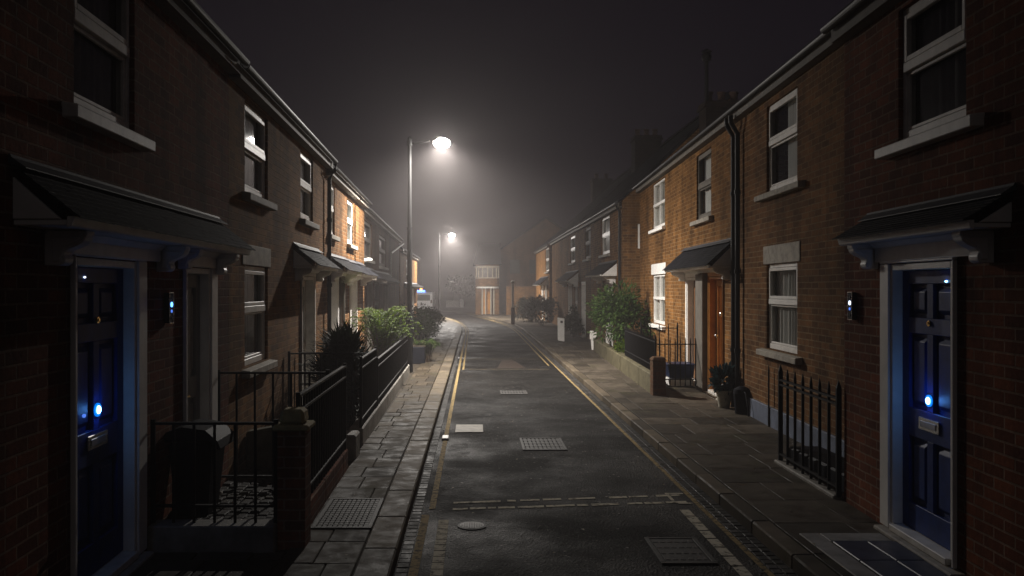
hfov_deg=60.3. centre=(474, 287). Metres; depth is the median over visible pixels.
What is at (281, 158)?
terraced house
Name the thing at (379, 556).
kerb
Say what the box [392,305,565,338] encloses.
pavement
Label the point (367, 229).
window
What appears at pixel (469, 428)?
manhole cover
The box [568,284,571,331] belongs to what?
door
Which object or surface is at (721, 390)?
potted plant
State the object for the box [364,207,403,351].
terraced house
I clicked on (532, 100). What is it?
sky
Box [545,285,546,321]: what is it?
door
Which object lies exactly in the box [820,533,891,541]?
slab
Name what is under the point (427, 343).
fern
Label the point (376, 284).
window
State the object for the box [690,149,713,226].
window
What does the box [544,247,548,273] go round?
window
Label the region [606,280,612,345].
door
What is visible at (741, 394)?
drain bucket
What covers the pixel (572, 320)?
shrub
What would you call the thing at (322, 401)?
railing
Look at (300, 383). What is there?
garden gate
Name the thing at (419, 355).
planter
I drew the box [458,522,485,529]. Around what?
manhole cover
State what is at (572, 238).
window
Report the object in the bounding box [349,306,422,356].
leafy shrub
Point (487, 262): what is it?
bay house
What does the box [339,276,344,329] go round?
door
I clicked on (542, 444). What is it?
drain grate
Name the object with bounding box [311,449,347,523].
kerb wall
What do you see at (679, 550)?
manhole cover
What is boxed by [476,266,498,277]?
bay window
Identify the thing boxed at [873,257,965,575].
door
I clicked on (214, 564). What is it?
pavement
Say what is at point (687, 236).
terraced house
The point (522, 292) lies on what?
garden wall
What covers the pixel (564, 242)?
terraced house
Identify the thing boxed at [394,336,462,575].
gutter setts
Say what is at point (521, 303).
shrub
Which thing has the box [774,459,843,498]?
kerb wall
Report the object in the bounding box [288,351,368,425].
railing
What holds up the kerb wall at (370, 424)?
on the pavement bedding
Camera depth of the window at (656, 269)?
20.85 m
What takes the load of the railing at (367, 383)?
on the kerb wall at (370, 424)
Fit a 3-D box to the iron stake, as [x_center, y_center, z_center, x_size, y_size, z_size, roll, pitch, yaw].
[3.930,1.435,11.750,0.021,0.830,0.024,0,0,0]
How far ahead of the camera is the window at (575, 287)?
36.01 m
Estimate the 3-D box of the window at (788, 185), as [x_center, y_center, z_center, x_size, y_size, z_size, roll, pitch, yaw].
[3.993,-1.834,11.385,0.232,1.268,1.900,0,0,2]
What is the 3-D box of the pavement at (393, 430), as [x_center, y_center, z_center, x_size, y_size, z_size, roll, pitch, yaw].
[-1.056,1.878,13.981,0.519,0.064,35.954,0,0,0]
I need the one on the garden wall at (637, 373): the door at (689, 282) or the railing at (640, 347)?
the railing at (640, 347)
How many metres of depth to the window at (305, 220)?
13.48 m
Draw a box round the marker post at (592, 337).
[590,331,595,349]
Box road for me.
[393,311,798,575]
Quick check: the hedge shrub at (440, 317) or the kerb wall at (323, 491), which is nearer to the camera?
the kerb wall at (323, 491)
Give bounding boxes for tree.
[445,274,474,306]
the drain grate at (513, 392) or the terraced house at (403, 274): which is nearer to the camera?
the drain grate at (513, 392)
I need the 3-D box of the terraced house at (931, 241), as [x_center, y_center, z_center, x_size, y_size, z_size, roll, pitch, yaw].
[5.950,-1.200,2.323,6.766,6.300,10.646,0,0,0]
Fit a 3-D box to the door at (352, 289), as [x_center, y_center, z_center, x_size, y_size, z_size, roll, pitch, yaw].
[-2.677,0.790,18.948,0.186,2.060,1.281,0,0,-1]
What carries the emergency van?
on the road
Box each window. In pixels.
[61,0,154,151]
[241,244,277,378]
[242,103,276,210]
[299,153,319,229]
[331,185,339,241]
[347,199,357,249]
[364,221,374,263]
[374,283,378,326]
[379,235,388,269]
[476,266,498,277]
[510,260,519,273]
[529,260,535,273]
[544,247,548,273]
[568,236,574,264]
[575,287,576,309]
[582,227,590,261]
[598,215,609,257]
[648,178,665,233]
[648,262,665,329]
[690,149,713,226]
[754,89,804,201]
[756,241,802,364]
[874,0,984,159]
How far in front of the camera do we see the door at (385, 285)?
30.36 m
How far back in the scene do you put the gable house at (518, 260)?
64.00 m
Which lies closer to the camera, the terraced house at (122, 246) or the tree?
the terraced house at (122, 246)
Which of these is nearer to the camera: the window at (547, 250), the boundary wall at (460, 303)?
the window at (547, 250)
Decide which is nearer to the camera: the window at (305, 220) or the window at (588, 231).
the window at (305, 220)
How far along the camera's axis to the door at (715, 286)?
15.38 m
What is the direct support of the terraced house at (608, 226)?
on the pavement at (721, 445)
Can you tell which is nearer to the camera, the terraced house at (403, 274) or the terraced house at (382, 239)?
the terraced house at (382, 239)
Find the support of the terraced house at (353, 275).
on the ground
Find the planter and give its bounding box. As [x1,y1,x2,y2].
[413,345,425,363]
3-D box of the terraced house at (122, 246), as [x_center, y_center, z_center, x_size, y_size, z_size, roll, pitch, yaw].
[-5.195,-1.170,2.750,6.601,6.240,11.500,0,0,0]
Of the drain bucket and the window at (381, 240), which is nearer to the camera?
the drain bucket
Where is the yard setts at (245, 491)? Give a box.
[197,467,272,518]
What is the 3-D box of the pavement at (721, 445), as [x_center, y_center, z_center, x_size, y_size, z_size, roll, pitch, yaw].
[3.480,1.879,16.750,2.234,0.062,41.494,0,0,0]
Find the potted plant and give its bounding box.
[708,361,734,407]
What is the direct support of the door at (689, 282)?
in the terraced house at (687, 236)
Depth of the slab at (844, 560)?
6.06 m
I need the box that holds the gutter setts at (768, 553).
[525,336,796,575]
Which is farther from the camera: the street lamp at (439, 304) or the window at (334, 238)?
the street lamp at (439, 304)
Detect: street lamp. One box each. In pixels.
[406,136,448,371]
[438,233,453,313]
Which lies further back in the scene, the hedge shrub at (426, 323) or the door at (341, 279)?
the hedge shrub at (426, 323)
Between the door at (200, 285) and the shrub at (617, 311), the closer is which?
the door at (200, 285)
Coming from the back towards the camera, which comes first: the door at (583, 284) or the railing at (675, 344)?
the door at (583, 284)
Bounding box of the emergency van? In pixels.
[417,288,435,310]
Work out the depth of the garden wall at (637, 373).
18.91 m
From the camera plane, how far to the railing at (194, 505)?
6.29 m
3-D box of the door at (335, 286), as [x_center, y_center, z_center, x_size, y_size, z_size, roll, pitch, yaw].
[-2.604,0.790,15.848,0.186,2.060,1.181,0,0,-1]
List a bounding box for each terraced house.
[0,0,255,575]
[228,62,340,479]
[326,163,377,348]
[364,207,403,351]
[399,245,423,319]
[532,224,567,322]
[548,159,664,334]
[575,91,730,346]
[632,49,739,406]
[727,31,843,456]
[820,0,1023,575]
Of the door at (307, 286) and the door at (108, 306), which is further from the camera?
the door at (307, 286)
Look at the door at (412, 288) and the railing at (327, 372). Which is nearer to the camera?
the railing at (327, 372)
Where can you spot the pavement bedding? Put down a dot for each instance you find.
(415, 366)
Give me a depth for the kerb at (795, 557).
8.11 m
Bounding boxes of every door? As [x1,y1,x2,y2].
[70,254,153,575]
[183,266,222,495]
[300,273,315,390]
[331,278,338,330]
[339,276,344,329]
[349,281,356,332]
[367,281,372,351]
[384,281,387,319]
[412,288,413,311]
[483,289,489,313]
[541,286,543,319]
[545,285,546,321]
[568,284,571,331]
[580,282,585,337]
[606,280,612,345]
[685,273,699,387]
[703,272,723,399]
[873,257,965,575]
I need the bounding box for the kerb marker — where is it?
[442,435,448,439]
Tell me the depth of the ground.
151.52 m
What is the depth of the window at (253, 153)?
9.95 m
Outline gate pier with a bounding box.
[650,356,666,395]
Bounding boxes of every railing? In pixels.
[150,419,278,522]
[218,370,329,488]
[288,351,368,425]
[296,363,345,492]
[359,347,376,427]
[377,334,407,405]
[625,325,656,369]
[640,322,677,361]
[778,365,841,496]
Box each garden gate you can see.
[299,351,321,391]
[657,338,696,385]
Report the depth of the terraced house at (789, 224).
10.95 m
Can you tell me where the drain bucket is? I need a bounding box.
[733,386,749,416]
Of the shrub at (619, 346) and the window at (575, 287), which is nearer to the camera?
the shrub at (619, 346)
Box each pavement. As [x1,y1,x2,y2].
[131,552,283,575]
[270,339,451,575]
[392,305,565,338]
[530,331,890,575]
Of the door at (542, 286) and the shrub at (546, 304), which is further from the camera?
the door at (542, 286)
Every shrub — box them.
[298,319,371,426]
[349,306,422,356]
[394,303,439,337]
[397,309,434,344]
[414,304,446,337]
[514,296,545,321]
[521,294,558,324]
[564,305,584,336]
[585,277,654,346]
[612,338,624,352]
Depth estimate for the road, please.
8.43 m
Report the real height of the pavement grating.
0.042 m
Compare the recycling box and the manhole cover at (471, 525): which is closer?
the manhole cover at (471, 525)
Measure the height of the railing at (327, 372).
1.100 m
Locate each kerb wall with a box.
[147,519,276,552]
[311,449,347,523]
[349,364,409,446]
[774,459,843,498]
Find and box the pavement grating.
[311,498,383,530]
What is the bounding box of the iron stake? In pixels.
[768,365,769,426]
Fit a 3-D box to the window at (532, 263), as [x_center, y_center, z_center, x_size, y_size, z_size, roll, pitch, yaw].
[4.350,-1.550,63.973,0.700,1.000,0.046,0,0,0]
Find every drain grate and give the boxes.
[500,390,527,394]
[519,438,567,450]
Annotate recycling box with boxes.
[666,362,694,386]
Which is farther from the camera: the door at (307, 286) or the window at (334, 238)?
the window at (334, 238)
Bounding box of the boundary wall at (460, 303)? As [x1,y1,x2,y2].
[446,299,463,306]
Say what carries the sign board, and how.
on the pavement at (721, 445)
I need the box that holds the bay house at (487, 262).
[473,243,501,313]
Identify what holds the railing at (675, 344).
attached to the terraced house at (687, 236)
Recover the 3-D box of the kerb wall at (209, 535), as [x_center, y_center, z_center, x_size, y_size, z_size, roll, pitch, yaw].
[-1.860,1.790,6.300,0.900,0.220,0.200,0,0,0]
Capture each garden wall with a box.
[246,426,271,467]
[506,287,535,314]
[593,339,649,392]
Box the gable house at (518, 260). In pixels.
[499,216,561,312]
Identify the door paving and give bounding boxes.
[833,541,947,575]
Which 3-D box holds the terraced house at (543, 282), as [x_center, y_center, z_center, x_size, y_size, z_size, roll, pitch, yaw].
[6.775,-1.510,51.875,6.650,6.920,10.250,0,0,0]
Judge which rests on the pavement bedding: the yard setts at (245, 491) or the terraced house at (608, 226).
the yard setts at (245, 491)
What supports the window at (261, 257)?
in the terraced house at (281, 158)
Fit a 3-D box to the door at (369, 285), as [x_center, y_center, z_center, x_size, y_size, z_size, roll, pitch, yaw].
[-2.921,0.790,23.998,0.186,2.060,1.181,0,0,-1]
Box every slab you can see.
[799,533,877,575]
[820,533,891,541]
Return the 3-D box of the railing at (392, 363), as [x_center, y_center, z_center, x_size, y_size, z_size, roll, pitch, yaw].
[-1.391,1.310,15.450,0.036,0.680,6.338,0,0,-1]
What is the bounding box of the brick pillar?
[272,407,314,549]
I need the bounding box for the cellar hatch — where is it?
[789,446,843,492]
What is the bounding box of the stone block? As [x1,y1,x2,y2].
[346,430,359,460]
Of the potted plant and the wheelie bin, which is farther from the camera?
the potted plant
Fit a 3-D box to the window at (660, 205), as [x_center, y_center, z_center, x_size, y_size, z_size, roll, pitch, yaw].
[4.388,-1.929,20.824,0.248,1.198,1.960,0,0,2]
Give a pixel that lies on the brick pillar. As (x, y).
(294, 426)
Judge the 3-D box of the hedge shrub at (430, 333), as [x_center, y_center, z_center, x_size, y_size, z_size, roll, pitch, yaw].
[-1.927,1.173,29.478,1.511,1.378,2.698,0,0,0]
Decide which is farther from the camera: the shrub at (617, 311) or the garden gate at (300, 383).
the shrub at (617, 311)
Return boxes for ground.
[435,295,474,306]
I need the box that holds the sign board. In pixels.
[557,318,563,340]
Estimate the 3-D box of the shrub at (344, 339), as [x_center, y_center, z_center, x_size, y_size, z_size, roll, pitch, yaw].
[-1.929,1.123,12.068,1.076,1.461,1.448,0,0,0]
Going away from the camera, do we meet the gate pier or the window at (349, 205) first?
the gate pier
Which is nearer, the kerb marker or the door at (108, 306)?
the door at (108, 306)
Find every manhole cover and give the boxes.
[455,424,482,432]
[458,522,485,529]
[644,537,717,564]
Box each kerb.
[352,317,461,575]
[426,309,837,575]
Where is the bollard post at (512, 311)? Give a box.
[511,280,514,323]
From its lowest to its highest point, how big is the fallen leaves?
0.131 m
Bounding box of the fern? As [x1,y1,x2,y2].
[413,338,440,361]
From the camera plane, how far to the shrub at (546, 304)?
43.07 m
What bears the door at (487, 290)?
in the bay house at (487, 262)
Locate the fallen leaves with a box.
[345,352,853,554]
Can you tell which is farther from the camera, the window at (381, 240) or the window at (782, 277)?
the window at (381, 240)
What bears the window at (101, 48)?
in the terraced house at (122, 246)
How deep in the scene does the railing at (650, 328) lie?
18.18 m
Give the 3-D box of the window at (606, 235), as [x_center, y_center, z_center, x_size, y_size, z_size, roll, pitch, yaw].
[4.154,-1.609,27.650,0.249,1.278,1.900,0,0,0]
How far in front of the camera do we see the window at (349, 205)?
19.01 m
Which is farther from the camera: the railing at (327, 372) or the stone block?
the stone block
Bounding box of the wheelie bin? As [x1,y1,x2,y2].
[164,418,233,518]
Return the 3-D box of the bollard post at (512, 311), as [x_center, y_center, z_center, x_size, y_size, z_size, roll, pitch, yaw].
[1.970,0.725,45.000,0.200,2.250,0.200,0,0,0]
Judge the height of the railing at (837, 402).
1.020 m
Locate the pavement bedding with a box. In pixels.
[197,305,811,575]
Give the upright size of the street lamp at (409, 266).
5.190 m
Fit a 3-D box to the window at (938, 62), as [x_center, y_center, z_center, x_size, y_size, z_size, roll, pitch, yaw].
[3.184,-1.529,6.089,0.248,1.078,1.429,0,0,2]
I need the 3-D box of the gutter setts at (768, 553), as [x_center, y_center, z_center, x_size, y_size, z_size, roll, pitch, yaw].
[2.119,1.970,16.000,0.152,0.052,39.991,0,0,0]
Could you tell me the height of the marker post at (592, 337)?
0.579 m
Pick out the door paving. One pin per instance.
(887, 558)
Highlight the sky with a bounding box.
[195,0,852,294]
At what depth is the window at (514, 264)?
63.95 m
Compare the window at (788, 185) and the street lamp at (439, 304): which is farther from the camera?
the street lamp at (439, 304)

